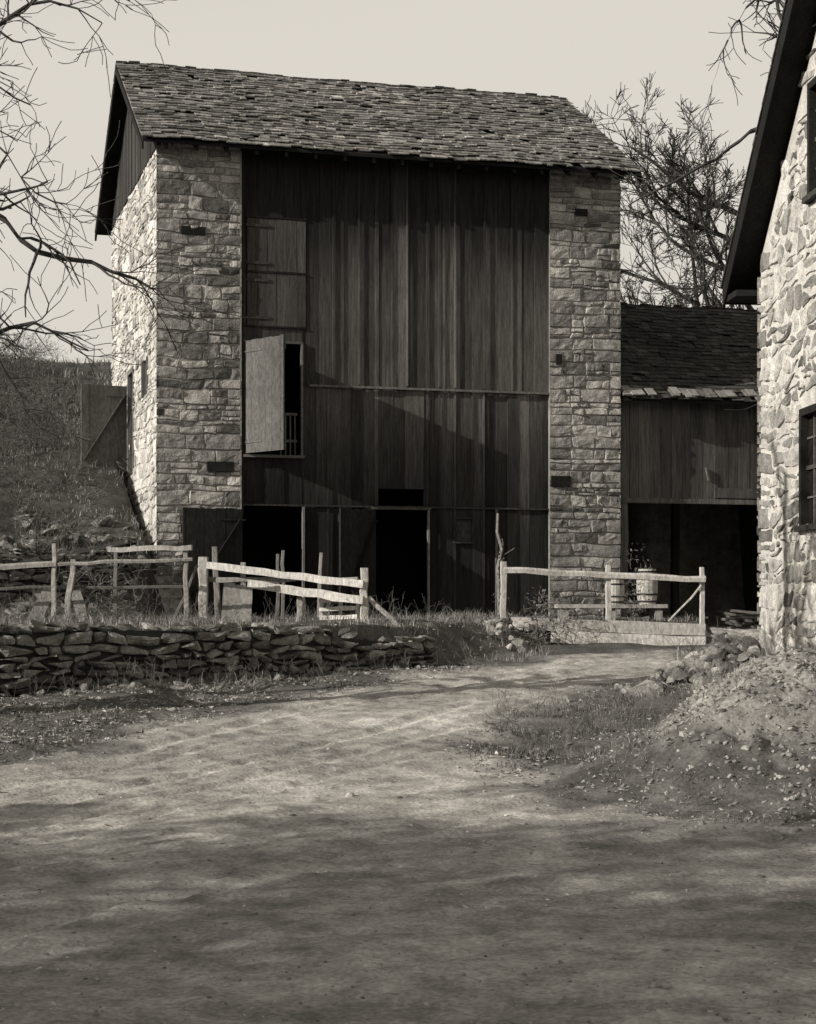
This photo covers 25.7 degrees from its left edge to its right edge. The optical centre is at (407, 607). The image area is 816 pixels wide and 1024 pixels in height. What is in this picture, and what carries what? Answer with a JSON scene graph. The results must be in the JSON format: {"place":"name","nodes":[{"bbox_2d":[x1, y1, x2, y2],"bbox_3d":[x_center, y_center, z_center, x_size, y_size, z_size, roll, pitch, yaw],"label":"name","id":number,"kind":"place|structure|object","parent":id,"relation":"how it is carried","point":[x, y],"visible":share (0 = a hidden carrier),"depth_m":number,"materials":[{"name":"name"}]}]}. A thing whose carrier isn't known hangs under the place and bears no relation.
{"place":"outdoors","nodes":[
{"label":"outdoors","id":0,"kind":"place"},
{"bbox_2d":[0,0,784,362],"label":"sky","id":1,"kind":"structure","parent":0,"point":[573,50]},
{"bbox_2d":[0,627,815,1023],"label":"dirt road","id":2,"kind":"structure","parent":0,"point":[96,881],"depth_m":9.74,"materials":[{"name":"grey soil"}]},
{"bbox_2d":[0,600,815,1023],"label":"fallen leaves","id":3,"kind":"object","parent":2,"relation":"on","point":[102,712],"visible":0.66,"depth_m":17.26,"materials":[{"name":"plant"}]},
{"bbox_2d":[0,359,815,825],"bbox_3d":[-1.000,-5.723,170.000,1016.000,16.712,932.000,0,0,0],"label":"ground","id":4,"kind":"structure","parent":0,"point":[710,539],"depth_m":18.56,"materials":[{"name":"grey soil"}]},
{"bbox_2d":[0,318,131,617],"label":"hillside brush","id":5,"kind":"object","parent":4,"relation":"on","point":[23,367],"visible":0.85,"depth_m":37.17,"materials":[{"name":"grey plant"}]},
{"bbox_2d":[0,536,138,601],"bbox_3d":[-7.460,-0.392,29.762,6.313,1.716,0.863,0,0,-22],"label":"old stone wall","id":6,"kind":"structure","parent":4,"relation":"on","point":[12,577],"depth_m":30.35,"materials":[{"name":"grey stone"}]},
{"bbox_2d":[0,543,198,621],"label":"wooden fence","id":7,"kind":"object","parent":4,"relation":"on","point":[43,590],"visible":0.81,"depth_m":25.01,"materials":[{"name":"grey wood"}]},
{"bbox_2d":[57,543,169,621],"bbox_3d":[-4.222,-0.197,25.520,1.462,1.554,1.565,0,0,-30],"label":"dry vine","id":8,"kind":"object","parent":4,"relation":"on","point":[103,592],"visible":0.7,"depth_m":25.40,"materials":[{"name":"grey plant"}]},
{"bbox_2d":[0,0,245,465],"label":"bare tree","id":9,"kind":"object","parent":4,"relation":"on","point":[61,257],"visible":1,"depth_m":17.06,"materials":[{"name":"grey plant"}]},
{"bbox_2d":[0,621,437,697],"bbox_3d":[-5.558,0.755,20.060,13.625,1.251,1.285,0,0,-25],"label":"stone retaining wall","id":10,"kind":"structure","parent":4,"relation":"on","point":[175,662],"depth_m":21.06,"materials":[{"name":"grey stone"}]},
{"bbox_2d":[8,620,485,696],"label":"wall cap stones","id":11,"kind":"object","parent":10,"relation":"attached to","point":[183,626],"depth_m":21.04,"materials":[{"name":"grey stone"}]},
{"bbox_2d":[0,506,530,652],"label":"loose rubble","id":12,"kind":"object","parent":4,"relation":"on","point":[105,521],"visible":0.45,"depth_m":31.72,"materials":[{"name":"grey stone"}]},
{"bbox_2d":[198,547,399,624],"bbox_3d":[-1.154,-0.229,26.410,3.158,1.345,2.640,0,0,24],"label":"rail fence","id":13,"kind":"object","parent":4,"relation":"on","point":[238,596],"visible":0.77,"depth_m":25.65,"materials":[{"name":"grey wood"}]},
{"bbox_2d":[319,598,358,619],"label":"wooden crate","id":14,"kind":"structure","parent":4,"relation":"on","point":[340,607],"depth_m":25.54,"materials":[{"name":"grey wood"}]},
{"bbox_2d":[80,61,643,618],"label":"stone barn","id":15,"kind":"structure","parent":4,"relation":"on","point":[400,377],"depth_m":34.09,"materials":[{"name":"grey wood"}]},
{"bbox_2d":[80,384,126,468],"bbox_3d":[-6.166,-3.701,36.549,1.010,1.702,0.135,0,0,-24],"label":"bank door","id":16,"kind":"structure","parent":15,"relation":"in","point":[103,407],"depth_m":36.54,"materials":[{"name":"grey wood"}]},
{"bbox_2d":[182,507,245,613],"bbox_3d":[-3.526,-0.863,32.642,1.180,1.926,0.133,0,0,-22],"label":"lower half door","id":17,"kind":"structure","parent":15,"relation":"in","point":[204,529],"depth_m":32.62,"materials":[{"name":"grey wood"}]},
{"bbox_2d":[338,508,377,617],"bbox_3d":[-0.898,-0.830,33.241,0.132,2.020,1.060,0,0,39],"label":"stable door","id":18,"kind":"structure","parent":15,"relation":"in","point":[357,528],"depth_m":33.18,"materials":[{"name":"grey wood"}]},
{"bbox_2d":[0,576,811,808],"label":"dry weeds","id":19,"kind":"object","parent":4,"relation":"on","point":[514,704],"visible":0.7,"depth_m":18.31,"materials":[{"name":"grey plant"}]},
{"bbox_2d":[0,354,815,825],"bbox_3d":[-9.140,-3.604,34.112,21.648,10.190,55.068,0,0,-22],"label":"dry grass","id":20,"kind":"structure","parent":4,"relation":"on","point":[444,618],"depth_m":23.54,"materials":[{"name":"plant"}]},
{"bbox_2d":[492,549,509,616],"bbox_3d":[1.417,-0.344,27.054,0.282,1.083,0.203,0,0,16],"label":"dry vine","id":21,"kind":"object","parent":4,"relation":"on","point":[498,585],"visible":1,"depth_m":27.05,"materials":[{"name":"grey plant"}]},
{"bbox_2d":[496,513,512,617],"bbox_3d":[1.438,-0.465,27.087,0.251,1.931,0.245,0,0,-42],"label":"crooked pole","id":22,"kind":"object","parent":4,"relation":"on","point":[499,556],"visible":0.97,"depth_m":27.10,"materials":[{"name":"grey wood"}]},
{"bbox_2d":[509,587,580,646],"bbox_3d":[2.076,0.355,26.803,1.122,1.377,1.510,0,0,36],"label":"dry vine","id":23,"kind":"object","parent":4,"relation":"on","point":[546,621],"visible":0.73,"depth_m":26.75,"materials":[{"name":"grey plant"}]},
{"bbox_2d":[500,561,705,645],"bbox_3d":[2.939,0.016,27.206,3.138,1.431,0.472,0,0,-4],"label":"plank fence","id":24,"kind":"object","parent":4,"relation":"on","point":[584,631],"visible":0.87,"depth_m":27.03,"materials":[{"name":"grey wood"}]},
{"bbox_2d":[554,604,667,620],"bbox_3d":[3.275,0.170,29.000,1.750,0.460,0.800,0,0,0],"label":"plank bench","id":25,"kind":"object","parent":4,"relation":"on","point":[656,610],"visible":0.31,"depth_m":28.60,"materials":[{"name":"grey wood"}]},
{"bbox_2d":[611,578,624,603],"bbox_3d":[3.360,-0.285,29.050,0.301,0.450,0.301,0,0,0],"label":"wooden barrel","id":26,"kind":"object","parent":25,"relation":"on","point":[617,588],"visible":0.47,"depth_m":28.92,"materials":[{"name":"grey wood"}]},
{"bbox_2d":[636,569,657,603],"bbox_3d":[3.870,-0.345,29.000,0.350,0.570,0.350,0,0,0],"label":"wooden barrel","id":27,"kind":"object","parent":25,"relation":"on","point":[653,594],"visible":0.69,"depth_m":28.86,"materials":[{"name":"grey wood"}]},
{"bbox_2d":[613,544,652,619],"bbox_3d":[3.525,-0.359,28.011,0.625,1.333,0.805,0,0,0],"label":"dry vine","id":28,"kind":"object","parent":4,"relation":"on","point":[630,607],"visible":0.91,"depth_m":27.89,"materials":[{"name":"grey plant"}]},
{"bbox_2d":[566,632,765,702],"bbox_3d":[3.934,0.665,20.646,2.570,0.816,5.550,0,0,26],"label":"rock pile","id":29,"kind":"object","parent":4,"relation":"on","point":[724,640],"visible":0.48,"depth_m":19.18,"materials":[{"name":"grey stone"}]},
{"bbox_2d":[581,73,753,308],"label":"bare tree","id":30,"kind":"object","parent":4,"relation":"on","point":[711,202],"visible":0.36,"depth_m":45.61,"materials":[{"name":"grey plant"}]},
{"bbox_2d":[618,302,760,624],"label":"wagon shed","id":31,"kind":"structure","parent":4,"relation":"on","point":[687,436],"depth_m":35.99,"materials":[{"name":"grey wood"}]},
{"bbox_2d":[608,0,784,409],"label":"bare tree","id":32,"kind":"object","parent":4,"relation":"on","point":[752,130],"visible":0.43,"depth_m":29.74,"materials":[{"name":"grey plant"}]},
{"bbox_2d":[698,609,759,628],"bbox_3d":[7.196,0.210,35.762,2.666,0.430,2.311,0,0,0],"label":"lumber stack","id":33,"kind":"object","parent":4,"relation":"on","point":[733,618],"visible":0.73,"depth_m":35.52,"materials":[{"name":"grey wood"}]},
{"bbox_2d":[761,33,815,653],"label":"stone wall","id":34,"kind":"structure","parent":4,"relation":"on","point":[808,397],"depth_m":22.66,"materials":[{"name":"grey stone"}]},
{"bbox_2d":[723,0,815,308],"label":"roof timbers","id":35,"kind":"object","parent":34,"relation":"on","point":[790,63],"visible":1,"depth_m":22.87,"materials":[{"name":"paint"}]},
{"bbox_2d":[720,0,787,287],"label":"shingle roof","id":36,"kind":"structure","parent":35,"relation":"on","point":[756,131],"depth_m":22.92,"materials":[{"name":"brown wood"}]},
{"bbox_2d":[757,24,815,655],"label":"stonework","id":37,"kind":"object","parent":34,"relation":"on","point":[773,418],"visible":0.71,"depth_m":22.76,"materials":[{"name":"grey stone"}]},
{"bbox_2d":[794,76,815,531],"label":"window frames","id":38,"kind":"structure","parent":34,"relation":"attached to","point":[805,413],"depth_m":21.77,"materials":[{"name":"black wood"}]},
{"bbox_2d":[809,415,812,523],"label":"window panes","id":39,"kind":"object","parent":38,"relation":"in","point":[810,471],"visible":0.6,"depth_m":21.93,"materials":[{"name":"black glass"}]},
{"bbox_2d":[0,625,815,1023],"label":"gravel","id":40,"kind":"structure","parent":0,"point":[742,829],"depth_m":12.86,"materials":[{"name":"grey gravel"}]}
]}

